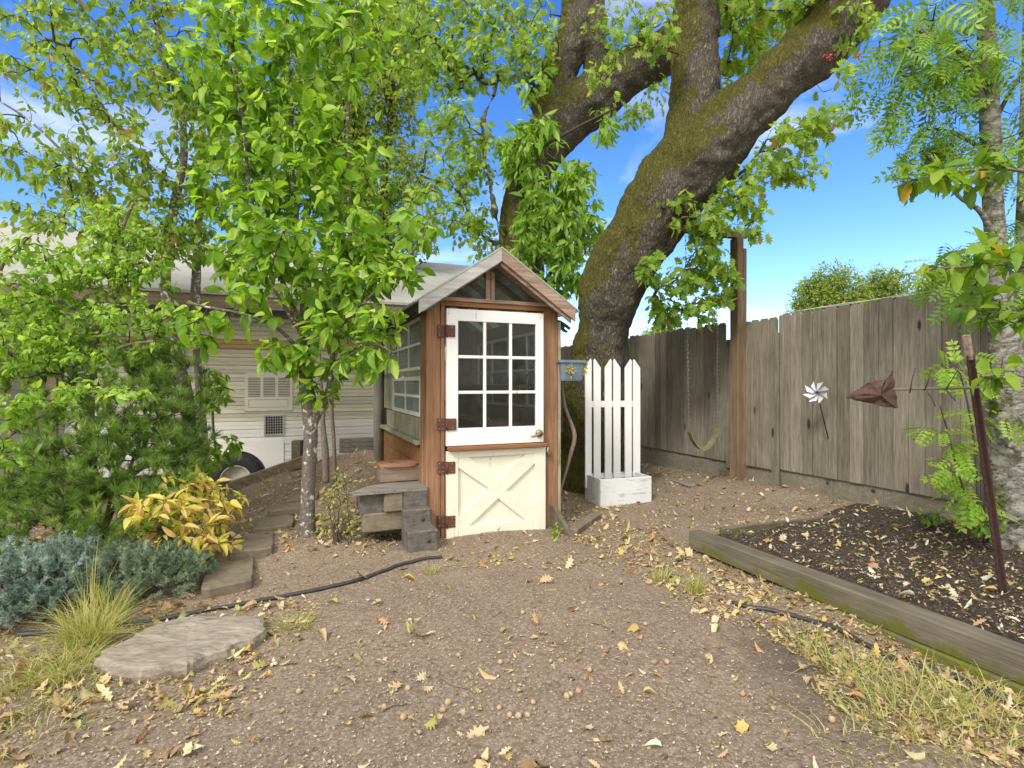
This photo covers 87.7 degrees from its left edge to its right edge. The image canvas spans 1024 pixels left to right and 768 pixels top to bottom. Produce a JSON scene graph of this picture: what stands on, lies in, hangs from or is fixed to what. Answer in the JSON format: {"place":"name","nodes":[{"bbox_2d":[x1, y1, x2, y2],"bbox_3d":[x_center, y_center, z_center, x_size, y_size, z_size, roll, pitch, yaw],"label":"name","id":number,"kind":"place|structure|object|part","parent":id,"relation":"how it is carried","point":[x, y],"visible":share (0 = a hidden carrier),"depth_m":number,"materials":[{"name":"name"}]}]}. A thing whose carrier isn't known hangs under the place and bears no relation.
{"place":"outdoors","nodes":[
{"label":"outdoors","id":0,"kind":"place"},
{"bbox_2d":[0,0,1022,339],"label":"sky","id":1,"kind":"structure","parent":0,"point":[846,217],"materials":[{"name":"blue"}]},
{"bbox_2d":[0,450,1023,767],"bbox_3d":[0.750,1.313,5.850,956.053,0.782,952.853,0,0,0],"label":"ground","id":2,"kind":"structure","parent":0,"point":[440,620],"depth_m":2.66,"materials":[{"name":"soil"}]},
{"bbox_2d":[0,526,113,628],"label":"blue juniper","id":3,"kind":"object","parent":2,"relation":"on","point":[25,587],"visible":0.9,"depth_m":3.23,"materials":[{"name":"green plant"}]},
{"bbox_2d":[0,649,121,767],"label":"verge grass","id":4,"kind":"structure","parent":2,"relation":"on","point":[19,694],"depth_m":2.32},
{"bbox_2d":[0,195,194,479],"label":"plum tree","id":5,"kind":"object","parent":2,"relation":"on","point":[114,269],"visible":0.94,"depth_m":4.61,"materials":[{"name":"green plant"}]},
{"bbox_2d":[0,328,222,575],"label":"mugo pine","id":6,"kind":"object","parent":2,"relation":"on","point":[161,453],"visible":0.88,"depth_m":4.26,"materials":[{"name":"green plant"}]},
{"bbox_2d":[0,0,230,494],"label":"dogwood tree","id":7,"kind":"object","parent":2,"relation":"on","point":[158,76],"visible":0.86,"depth_m":5.75,"materials":[{"name":"green plant"}]},
{"bbox_2d":[0,533,273,734],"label":"grass clump","id":8,"kind":"object","parent":2,"relation":"on","point":[71,637],"visible":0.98,"depth_m":2.83,"materials":[{"name":"plant"}]},
{"bbox_2d":[54,536,219,608],"bbox_3d":[-2.485,1.232,3.602,0.922,0.410,0.910,0,0,0],"label":"blue juniper","id":9,"kind":"object","parent":2,"relation":"on","point":[148,564],"visible":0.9,"depth_m":3.51,"materials":[{"name":"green plant"}]},
{"bbox_2d":[93,616,266,681],"bbox_3d":[-1.707,1.393,2.805,0.732,0.135,0.619,0,0,0],"label":"stump slab","id":10,"kind":"object","parent":2,"relation":"on","point":[199,643],"depth_m":2.71,"materials":[{"name":"stone"}]},
{"bbox_2d":[118,462,248,574],"bbox_3d":[-2.446,1.011,4.087,0.855,0.758,0.980,0,0,0],"label":"yellowing shrub","id":11,"kind":"object","parent":2,"relation":"on","point":[179,502],"visible":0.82,"depth_m":3.94,"materials":[{"name":"yellow plant"}]},
{"bbox_2d":[59,309,373,486],"bbox_3d":[-4.342,0.370,8.571,4.015,2.640,2.393,0,0,-22],"label":"travel trailer","id":12,"kind":"object","parent":2,"relation":"on","point":[261,418],"visible":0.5,"depth_m":7.70,"materials":[{"name":"white metal"}]},
{"bbox_3d":[-5.561,-0.280,6.900,0.303,0.840,0.013,0,0,-23],"label":"side door","id":13,"kind":"part","parent":12,"relation":"part of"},
{"bbox_3d":[-4.803,-0.271,7.209,0.657,0.482,0.024,0,0,-22],"label":"jalousie window","id":14,"kind":"part","parent":12,"relation":"part of","materials":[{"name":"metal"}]},
{"bbox_2d":[215,480,230,496],"bbox_3d":[-3.212,1.300,5.926,0.156,0.492,0.156,0,0,0],"label":"path lamp","id":15,"kind":"object","parent":2,"relation":"on","point":[224,483],"visible":0.45,"depth_m":5.90,"materials":[{"name":"black plastic"}]},
{"bbox_2d":[159,0,287,491],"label":"birch tree","id":16,"kind":"object","parent":2,"relation":"on","point":[195,297],"visible":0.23,"depth_m":6.25,"materials":[{"name":"green plant"}]},
{"bbox_2d":[201,557,253,599],"bbox_3d":[-2.017,1.396,3.798,0.318,0.130,0.608,0,0,-25],"label":"stepping stone","id":17,"kind":"object","parent":2,"relation":"on","point":[236,576],"visible":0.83,"depth_m":3.65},
{"bbox_2d":[14,555,441,636],"bbox_3d":[-1.604,1.379,3.503,2.529,0.064,0.220,0,0,-31],"label":"irrigation pipe","id":18,"kind":"object","parent":2,"relation":"on","point":[194,612],"visible":0.81,"depth_m":3.41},
{"bbox_2d":[0,225,468,506],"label":"carport house","id":19,"kind":"structure","parent":2,"relation":"on","point":[443,272],"depth_m":7.90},
{"bbox_2d":[229,531,273,560],"bbox_3d":[-2.117,1.341,4.355,0.315,0.130,0.535,0,0,-23],"label":"stepping stone","id":20,"kind":"object","parent":2,"relation":"on","point":[257,545],"visible":0.72,"depth_m":4.19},
{"bbox_2d":[227,456,317,492],"bbox_3d":[-3.001,1.102,6.725,1.051,0.428,0.070,0,0,-31],"label":"sloping timber","id":21,"kind":"object","parent":2,"relation":"on","point":[254,477],"visible":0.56,"depth_m":6.64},
{"bbox_2d":[252,514,293,532],"bbox_3d":[-2.169,1.310,4.854,0.342,0.130,0.445,0,0,-23],"label":"stepping stone","id":22,"kind":"object","parent":2,"relation":"on","point":[281,522],"visible":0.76,"depth_m":4.76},
{"bbox_2d":[268,501,300,516],"bbox_3d":[-2.196,1.257,5.257,0.405,0.130,0.338,0,0,-28],"label":"stepping stone","id":23,"kind":"object","parent":2,"relation":"on","point":[277,509],"visible":0.48,"depth_m":5.12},
{"bbox_2d":[265,608,324,634],"bbox_3d":[-1.267,1.367,3.095,0.393,0.075,0.365,0,0,0],"label":"grass clump","id":24,"kind":"object","parent":2,"relation":"on","point":[289,622],"visible":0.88,"depth_m":3.10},
{"bbox_2d":[291,440,303,458],"bbox_3d":[-2.854,1.040,7.100,0.120,0.580,0.120,0,0,0],"label":"short post","id":25,"kind":"object","parent":2,"relation":"on","point":[296,448],"visible":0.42,"depth_m":7.04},
{"bbox_2d":[296,688,301,694],"bbox_3d":[-0.963,1.388,2.410,0.024,0.026,0.026,26,-31,28],"label":"fallen nut","id":26,"kind":"object","parent":2,"relation":"on","point":[298,691],"visible":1,"depth_m":2.40,"materials":[{"name":"beige plant"}]},
{"bbox_2d":[285,491,318,502],"bbox_3d":[-2.191,1.234,5.576,0.310,0.130,0.427,0,0,-17],"label":"stepping stone","id":27,"kind":"object","parent":2,"relation":"on","point":[292,498],"visible":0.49,"depth_m":5.49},
{"bbox_2d":[162,0,444,537],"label":"ornamental tree","id":28,"kind":"object","parent":2,"relation":"on","point":[258,243],"visible":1,"depth_m":4.40,"materials":[{"name":"green plant"}]},
{"bbox_2d":[211,0,439,318],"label":"maple tree","id":29,"kind":"object","parent":2,"relation":"on","point":[358,129],"visible":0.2,"depth_m":10.29,"materials":[{"name":"green plant"}]},
{"bbox_2d":[289,249,365,482],"bbox_3d":[-1.985,-0.222,5.766,0.809,2.554,0.779,0,0,0],"label":"sapling","id":30,"kind":"object","parent":2,"relation":"on","point":[325,459],"visible":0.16,"depth_m":5.68,"materials":[{"name":"grey plant"}]},
{"bbox_2d":[310,466,361,545],"bbox_3d":[-1.454,1.050,4.569,0.459,0.691,0.381,0,0,0],"label":"flowering weed","id":31,"kind":"object","parent":2,"relation":"on","point":[342,520],"visible":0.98,"depth_m":4.52,"materials":[{"name":"green plant"}]},
{"bbox_2d":[327,266,375,482],"bbox_3d":[-1.855,-0.127,5.995,0.650,2.474,0.816,0,0,-18],"label":"sapling","id":32,"kind":"object","parent":2,"relation":"on","point":[334,461],"visible":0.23,"depth_m":5.98,"materials":[{"name":"grey plant"}]},
{"bbox_2d":[339,447,373,452],"bbox_3d":[-2.199,0.953,7.760,0.610,0.078,0.050,0,0,-27],"label":"retaining plank","id":33,"kind":"object","parent":2,"relation":"on","point":[344,450],"visible":0.52,"depth_m":7.68,"materials":[{"name":"grey wood"}]},
{"bbox_2d":[339,442,373,447],"bbox_3d":[-2.199,0.883,7.760,0.610,0.075,0.050,0,0,-27],"label":"retaining plank","id":34,"kind":"object","parent":33,"relation":"on","point":[358,444],"visible":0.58,"depth_m":7.71,"materials":[{"name":"grey wood"}]},
{"bbox_2d":[339,437,373,442],"bbox_3d":[-2.199,0.814,7.760,0.610,0.073,0.050,0,0,-27],"label":"retaining plank","id":35,"kind":"object","parent":34,"relation":"on","point":[356,440],"visible":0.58,"depth_m":7.71,"materials":[{"name":"grey wood"}]},
{"bbox_2d":[359,511,401,532],"bbox_3d":[-1.144,1.173,4.666,0.351,0.161,0.300,0,0,-22],"label":"mossy block","id":36,"kind":"object","parent":2,"relation":"on","point":[379,522],"depth_m":4.52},
{"bbox_2d":[357,488,383,514],"bbox_3d":[-1.234,1.017,4.647,0.202,0.174,0.300,0,0,-22],"label":"wooden block","id":37,"kind":"object","parent":36,"relation":"on","point":[367,504],"depth_m":4.51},
{"bbox_2d":[383,492,402,512],"bbox_3d":[-1.060,1.008,4.670,0.163,0.162,0.300,0,0,-23],"label":"wooden block","id":38,"kind":"object","parent":36,"relation":"on","point":[392,502],"depth_m":4.53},
{"bbox_2d":[381,702,405,710],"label":"fallen twig","id":39,"kind":"object","parent":2,"relation":"on","point":[392,705],"visible":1,"depth_m":2.31,"materials":[{"name":"wood"}]},
{"bbox_2d":[400,712,406,720],"bbox_3d":[-0.453,1.389,2.228,0.030,0.030,0.028,-9,0,41],"label":"fallen nut","id":40,"kind":"object","parent":2,"relation":"on","point":[403,716],"visible":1,"depth_m":2.22,"materials":[{"name":"beige plant"}]},
{"bbox_2d":[405,685,410,690],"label":"fallen nut","id":41,"kind":"object","parent":2,"relation":"on","point":[407,687],"visible":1,"depth_m":2.44,"materials":[{"name":"beige plant"}]},
{"bbox_2d":[402,523,437,552],"bbox_3d":[-0.774,1.286,4.475,0.253,0.181,0.286,0,0,-22],"label":"wooden block","id":42,"kind":"object","parent":2,"relation":"on","point":[419,538],"depth_m":4.36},
{"bbox_2d":[401,506,430,530],"bbox_3d":[-0.842,1.149,4.618,0.239,0.183,0.256,0,0,-22],"label":"wooden block","id":43,"kind":"object","parent":42,"relation":"on","point":[415,516],"depth_m":4.51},
{"bbox_2d":[402,490,427,507],"bbox_3d":[-0.884,0.999,4.729,0.210,0.159,0.300,0,0,-22],"label":"wooden block","id":44,"kind":"object","parent":43,"relation":"on","point":[415,498],"depth_m":4.59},
{"bbox_2d":[352,480,427,495],"bbox_3d":[-1.095,0.909,4.702,0.652,0.026,0.420,0,0,-23],"label":"grey plank","id":45,"kind":"object","parent":44,"relation":"on","point":[403,486],"visible":0.9,"depth_m":4.59,"materials":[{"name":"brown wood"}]},
{"bbox_2d":[376,459,418,482],"bbox_3d":[-1.067,0.809,4.982,0.380,0.158,0.310,0,0,-23],"label":"wooden box","id":46,"kind":"object","parent":45,"relation":"on","point":[397,470],"visible":0.98,"depth_m":4.88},
{"bbox_2d":[420,563,439,574],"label":"grass clump","id":47,"kind":"object","parent":2,"relation":"on","point":[431,570],"visible":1,"depth_m":3.93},
{"bbox_2d":[440,706,445,712],"bbox_3d":[-0.296,1.392,2.279,0.026,0.026,0.024,13,-34,23],"label":"fallen nut","id":48,"kind":"object","parent":2,"relation":"on","point":[442,709],"visible":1,"depth_m":2.27,"materials":[{"name":"beige plant"}]},
{"bbox_2d":[445,698,450,705],"bbox_3d":[-0.281,1.397,2.341,0.028,0.030,0.030,18,-54,-28],"label":"fallen nut","id":49,"kind":"object","parent":2,"relation":"on","point":[447,702],"visible":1,"depth_m":2.33,"materials":[{"name":"beige plant"}]},
{"bbox_2d":[438,671,466,688],"bbox_3d":[-0.293,1.390,2.501,0.201,0.019,0.041,0,0,43],"label":"fallen twig","id":50,"kind":"object","parent":2,"relation":"on","point":[451,683],"visible":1,"depth_m":2.47,"materials":[{"name":"wood"}]},
{"bbox_2d":[372,246,579,538],"bbox_3d":[-0.614,0.117,5.979,1.560,2.666,2.755,0,0,-22],"label":"greenhouse","id":51,"kind":"object","parent":2,"relation":"on","point":[485,466],"visible":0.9,"depth_m":4.95,"materials":[{"name":"brown wood"}]},
{"bbox_2d":[388,316,419,372],"bbox_3d":[-1.148,-0.375,5.653,0.030,0.490,1.750,0,0,-22],"label":"side window","id":52,"kind":"structure","parent":51,"relation":"in","point":[407,356],"depth_m":5.37,"materials":[{"name":"white"}]},
{"bbox_2d":[392,376,419,416],"bbox_3d":[-1.092,0.115,5.497,0.030,0.370,1.420,0,0,-23],"label":"side window","id":53,"kind":"structure","parent":51,"relation":"in","point":[406,390],"depth_m":5.43,"materials":[{"name":"white"}]},
{"bbox_2d":[446,308,543,445],"bbox_3d":[-0.132,-0.059,4.847,0.944,1.213,0.106,0,0,-23],"label":"upper door","id":54,"kind":"structure","parent":51,"relation":"in","point":[484,435],"depth_m":4.85,"materials":[{"name":"white paint"}]},
{"bbox_2d":[446,447,545,538],"bbox_3d":[-0.134,0.987,4.876,0.962,0.786,0.044,0,0,-23],"label":"lower door","id":55,"kind":"structure","parent":51,"relation":"in","point":[488,490],"depth_m":4.87,"materials":[{"name":"beige paint"}]},
{"bbox_2d":[492,374,503,383],"bbox_3d":[-0.162,-0.054,6.196,0.146,0.117,0.146,0,0,0],"label":"plant pot","id":56,"kind":"object","parent":51,"relation":"on","point":[497,378],"visible":0.88,"depth_m":6.15,"materials":[{"name":"grey plastic"}]},
{"bbox_2d":[478,331,533,407],"bbox_3d":[-0.042,-0.150,6.273,0.030,0.800,2.150,0,0,-23],"label":"side window","id":57,"kind":"structure","parent":51,"relation":"in","point":[522,344],"depth_m":6.26,"materials":[{"name":"white"}]},
{"bbox_2d":[503,376,512,383],"bbox_3d":[-0.046,-0.041,5.811,0.112,0.090,0.112,0,0,0],"label":"plant pot","id":58,"kind":"object","parent":51,"relation":"on","point":[506,379],"visible":0.62,"depth_m":5.77,"materials":[{"name":"metal"}]},
{"bbox_2d":[506,408,522,421],"bbox_3d":[0.030,0.327,5.626,0.179,0.144,0.179,0,0,0],"label":"plant pot","id":59,"kind":"object","parent":51,"relation":"on","point":[516,414],"visible":0.79,"depth_m":5.57,"materials":[{"name":"metal"}]},
{"bbox_2d":[516,374,528,383],"bbox_3d":[0.106,-0.050,5.549,0.134,0.108,0.134,0,0,0],"label":"plant pot","id":60,"kind":"object","parent":51,"relation":"on","point":[521,378],"visible":0.93,"depth_m":5.50,"materials":[{"name":"grey plastic"}]},
{"bbox_2d":[558,320,569,332],"bbox_3d":[0.503,-0.622,5.300,0.155,0.226,0.024,0,0,0],"label":"pruning hook","id":61,"kind":"object","parent":51,"relation":"hanging from","point":[563,325],"visible":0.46,"depth_m":5.29,"materials":[{"name":"black metal"}]},
{"bbox_2d":[557,356,589,380],"bbox_3d":[0.598,-0.155,5.202,0.349,0.248,0.260,0,0,-22],"label":"hanging planter","id":62,"kind":"object","parent":51,"relation":"attached to","point":[572,370],"visible":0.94,"depth_m":5.14,"materials":[{"name":"blue plastic"}]},
{"bbox_2d":[407,340,572,404],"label":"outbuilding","id":63,"kind":"structure","parent":2,"relation":"on","point":[567,343],"depth_m":15.84,"materials":[{"name":"white wood"}]},
{"bbox_2d":[506,711,512,717],"bbox_3d":[-0.011,1.401,2.257,0.027,0.027,0.025,7,16,8],"label":"fallen nut","id":64,"kind":"object","parent":2,"relation":"on","point":[509,714],"visible":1,"depth_m":2.25,"materials":[{"name":"beige plant"}]},
{"bbox_2d":[0,463,1020,767],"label":"pebbles","id":65,"kind":"object","parent":2,"relation":"on","point":[520,683],"visible":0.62,"depth_m":2.41,"materials":[{"name":"stone"}]},
{"bbox_2d":[0,448,1023,767],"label":"fallen leaves","id":66,"kind":"object","parent":2,"relation":"on","point":[166,704],"visible":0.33,"depth_m":2.59,"materials":[{"name":"plant"}]},
{"bbox_2d":[0,449,1023,767],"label":"leaf crumbs","id":67,"kind":"object","parent":2,"relation":"on","point":[906,701],"visible":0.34,"depth_m":2.83,"materials":[{"name":"brown plant"}]},
{"bbox_2d":[0,478,1023,767],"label":"ground debris","id":68,"kind":"object","parent":2,"relation":"on","point":[524,688],"visible":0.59,"depth_m":2.28,"materials":[{"name":"plant"}]},
{"bbox_2d":[515,712,521,719],"bbox_3d":[0.027,1.397,2.247,0.028,0.030,0.029,23,-25,-6],"label":"fallen nut","id":69,"kind":"object","parent":2,"relation":"on","point":[518,715],"visible":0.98,"depth_m":2.24,"materials":[{"name":"beige plant"}]},
{"bbox_2d":[525,711,530,717],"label":"fallen nut","id":70,"kind":"object","parent":2,"relation":"on","point":[528,714],"visible":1,"depth_m":2.24,"materials":[{"name":"beige plant"}]},
{"bbox_2d":[551,522,560,538],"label":"green sprig","id":71,"kind":"object","parent":2,"relation":"on","point":[554,533],"visible":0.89,"depth_m":4.79,"materials":[{"name":"green plant"}]},
{"bbox_2d":[550,504,573,537],"bbox_3d":[0.443,1.270,5.009,0.040,0.260,0.470,0,0,-26],"label":"wedge board","id":72,"kind":"object","parent":2,"relation":"on","point":[556,515],"visible":0.59,"depth_m":5.00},
{"bbox_2d":[372,0,753,407],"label":"oak tree","id":73,"kind":"object","parent":2,"relation":"on","point":[577,42],"visible":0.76,"depth_m":8.20,"materials":[{"name":"green plant"}]},
{"bbox_2d":[489,67,621,300],"bbox_3d":[0.606,-2.378,7.693,1.904,4.441,1.090,0,0,0],"label":"climbing vine","id":74,"kind":"object","parent":73,"relation":"attached to","point":[547,228],"visible":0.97,"depth_m":7.63,"materials":[{"name":"green plant"}]},
{"bbox_2d":[563,692,569,698],"bbox_3d":[0.242,1.381,2.363,0.030,0.030,0.028,13,-2,5],"label":"fallen nut","id":75,"kind":"object","parent":2,"relation":"on","point":[566,695],"visible":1,"depth_m":2.35,"materials":[{"name":"beige plant"}]},
{"bbox_2d":[561,382,576,492],"bbox_3d":[0.554,0.599,5.399,0.203,1.247,0.088,0,0,28],"label":"crooked stick","id":76,"kind":"object","parent":2,"relation":"on","point":[574,435],"visible":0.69,"depth_m":5.37,"materials":[{"name":"wood"}]},
{"bbox_2d":[569,520,588,535],"bbox_3d":[0.638,1.377,5.066,0.090,0.085,0.348,0,0,27],"label":"edging brick","id":77,"kind":"object","parent":2,"relation":"on","point":[580,527],"visible":0.64,"depth_m":5.01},
{"bbox_2d":[576,688,581,693],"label":"fallen nut","id":78,"kind":"object","parent":2,"relation":"on","point":[578,690],"visible":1,"depth_m":2.40,"materials":[{"name":"beige plant"}]},
{"bbox_2d":[583,512,601,525],"bbox_3d":[0.817,1.377,5.407,0.090,0.085,0.326,2,1,29],"label":"edging brick","id":79,"kind":"object","parent":2,"relation":"on","point":[592,518],"visible":0.62,"depth_m":5.37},
{"bbox_2d":[589,622,611,628],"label":"fallen twig","id":80,"kind":"object","parent":2,"relation":"on","point":[601,624],"visible":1,"depth_m":3.08,"materials":[{"name":"wood"}]},
{"bbox_2d":[585,359,650,506],"bbox_3d":[1.256,0.541,6.246,0.734,1.679,0.400,0,0,-18],"label":"picket planter","id":81,"kind":"object","parent":2,"relation":"on","point":[616,487],"visible":0.89,"depth_m":6.35,"materials":[{"name":"white paint"}]},
{"bbox_2d":[638,326,691,335],"bbox_3d":[8.720,-1.021,30.012,4.353,4.845,3.254,0,0,0],"label":"tree","id":82,"kind":"object","parent":2,"relation":"on","point":[645,332],"visible":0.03,"depth_m":29.60,"materials":[{"name":"green plant"}]},
{"bbox_2d":[647,562,719,594],"bbox_3d":[1.173,1.313,3.652,0.619,0.188,0.404,0,0,45],"label":"grass clump","id":83,"kind":"object","parent":2,"relation":"on","point":[693,589],"visible":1,"depth_m":3.59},
{"bbox_2d":[670,478,701,486],"bbox_3d":[2.492,1.258,6.904,0.750,0.021,0.420,-1,1,-14],"label":"flat board","id":84,"kind":"object","parent":2,"relation":"on","point":[684,482],"visible":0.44,"depth_m":6.78,"materials":[{"name":"grey wood"}]},
{"bbox_2d":[681,225,746,479],"bbox_3d":[2.337,-0.317,6.596,1.322,3.255,0.140,0,0,-20],"label":"swing post","id":85,"kind":"object","parent":2,"relation":"on","point":[738,313],"visible":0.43,"depth_m":6.74,"materials":[{"name":"wood"}]},
{"bbox_2d":[684,236,719,450],"bbox_3d":[2.351,-0.519,6.620,0.417,2.673,0.150,0,0,0],"label":"swing","id":86,"kind":"object","parent":85,"relation":"hanging from","point":[709,444],"visible":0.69,"depth_m":6.62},
{"bbox_2d":[561,0,890,493],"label":"leaning oak","id":87,"kind":"object","parent":2,"relation":"on","point":[687,173],"visible":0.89,"depth_m":6.29,"materials":[{"name":"brown plant"}]},
{"bbox_2d":[719,515,836,534],"bbox_3d":[2.490,1.284,4.802,1.491,0.120,0.041,0,0,-19],"label":"edging board","id":88,"kind":"object","parent":2,"relation":"on","point":[756,527],"visible":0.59,"depth_m":4.68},
{"bbox_2d":[561,284,1023,522],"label":"wooden fence","id":89,"kind":"object","parent":2,"relation":"on","point":[868,453],"visible":0.57,"depth_m":5.74,"materials":[{"name":"wood"}]},
{"bbox_2d":[803,382,828,438],"bbox_3d":[3.188,0.273,5.512,0.321,0.602,0.128,0,0,-14],"label":"pinwheel","id":90,"kind":"object","parent":89,"relation":"attached to","point":[815,394],"visible":1,"depth_m":5.49,"materials":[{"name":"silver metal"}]},
{"bbox_2d":[790,289,942,312],"bbox_3d":[3.478,-0.824,5.396,0.016,0.023,1.578,0,0,-21],"label":"garden cord","id":91,"kind":"object","parent":89,"relation":"on","point":[857,302],"visible":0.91,"depth_m":5.38,"materials":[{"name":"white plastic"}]},
{"bbox_2d":[784,258,878,313],"bbox_3d":[14.370,-2.084,24.024,4.113,6.969,3.292,0,0,0],"label":"tree","id":92,"kind":"object","parent":2,"relation":"on","point":[826,290],"visible":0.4,"depth_m":23.50,"materials":[{"name":"green plant"}]},
{"bbox_2d":[828,715,835,722],"bbox_3d":[1.333,1.397,2.222,0.029,0.029,0.028,42,40,20],"label":"fallen nut","id":93,"kind":"object","parent":2,"relation":"on","point":[831,719],"visible":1,"depth_m":2.21,"materials":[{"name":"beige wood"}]},
{"bbox_2d":[717,503,1023,643],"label":"soil","id":94,"kind":"structure","parent":2,"relation":"on","point":[905,534],"depth_m":3.82,"materials":[{"name":"soil"}]},
{"bbox_2d":[713,499,1023,637],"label":"fallen leaves","id":95,"kind":"object","parent":94,"relation":"on","point":[873,564],"visible":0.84,"depth_m":3.61,"materials":[{"name":"plant"}]},
{"bbox_2d":[822,0,1023,551],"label":"rowan tree","id":96,"kind":"object","parent":94,"relation":"in","point":[981,81],"visible":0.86,"depth_m":3.85,"materials":[{"name":"green plant"}]},
{"bbox_2d":[917,507,950,527],"bbox_3d":[3.431,1.124,4.408,0.229,0.248,0.448,0,0,23],"label":"seedling","id":97,"kind":"object","parent":94,"relation":"on","point":[936,522],"visible":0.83,"depth_m":4.30,"materials":[{"name":"green plant"}]},
{"bbox_2d":[901,339,1023,533],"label":"rowan shoots","id":98,"kind":"object","parent":94,"relation":"on","point":[975,513],"visible":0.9,"depth_m":3.90,"materials":[{"name":"green plant"}]},
{"bbox_2d":[962,334,1007,593],"bbox_3d":[2.822,0.556,3.173,0.381,1.690,0.042,0,0,-19],"label":"steel fence post","id":99,"kind":"object","parent":94,"relation":"in","point":[986,468],"visible":0.96,"depth_m":3.16,"materials":[{"name":"metal"}]},
{"bbox_2d":[893,357,1023,405],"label":"barbed rod","id":100,"kind":"object","parent":99,"relation":"attached to","point":[942,388],"visible":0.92,"depth_m":3.06,"materials":[{"name":"brown metal"}]},
{"bbox_2d":[846,370,897,407],"bbox_3d":[2.090,0.029,3.087,0.313,0.225,0.052,0,0,0],"label":"canvas flag","id":101,"kind":"object","parent":100,"relation":"hanging from","point":[882,393],"visible":1,"depth_m":3.08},
{"bbox_2d":[968,515,1006,543],"bbox_3d":[3.520,1.085,4.021,0.236,0.323,0.709,0,0,33],"label":"seedling","id":102,"kind":"object","parent":94,"relation":"on","point":[985,531],"visible":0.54,"depth_m":3.77,"materials":[{"name":"green plant"}]},
{"bbox_2d":[732,601,1015,709],"bbox_3d":[1.817,1.377,2.851,0.158,0.047,1.344,0,0,-33],"label":"irrigation pipe","id":103,"kind":"object","parent":2,"relation":"on","point":[810,620],"visible":0.73,"depth_m":2.88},
{"bbox_2d":[858,262,917,302],"bbox_3d":[17.502,-2.192,25.029,3.791,7.184,3.174,0,0,0],"label":"tree","id":104,"kind":"object","parent":2,"relation":"on","point":[884,285],"visible":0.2,"depth_m":24.59,"materials":[{"name":"green plant"}]},
{"bbox_2d":[764,619,1023,767],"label":"verge grass","id":105,"kind":"structure","parent":2,"relation":"on","point":[950,704],"depth_m":2.29,"materials":[{"name":"plant"}]},
{"bbox_2d":[780,586,1023,697],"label":"landscape timber","id":106,"kind":"object","parent":2,"relation":"on","point":[948,659],"visible":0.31,"depth_m":2.67,"materials":[{"name":"wood"}]},
{"bbox_2d":[689,530,1023,684],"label":"landscape timber","id":107,"kind":"object","parent":106,"relation":"on","point":[991,652],"visible":0.99,"depth_m":2.97,"materials":[{"name":"wood"}]},
{"bbox_2d":[899,253,981,297],"bbox_3d":[18.267,-2.029,21.997,4.212,6.858,3.362,0,0,0],"label":"tree","id":108,"kind":"object","parent":2,"relation":"on","point":[928,283],"visible":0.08,"depth_m":21.86,"materials":[{"name":"green plant"}]},
{"bbox_2d":[885,144,1023,399],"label":"apple tree","id":109,"kind":"object","parent":2,"relation":"on","point":[931,179],"visible":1,"depth_m":2.58,"materials":[{"name":"green plant"}]},
{"bbox_2d":[1002,5,1023,272],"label":"rowan tree","id":110,"kind":"object","parent":2,"relation":"on","point":[1019,215],"visible":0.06,"depth_m":4.40,"materials":[{"name":"grey plant"}]}
]}

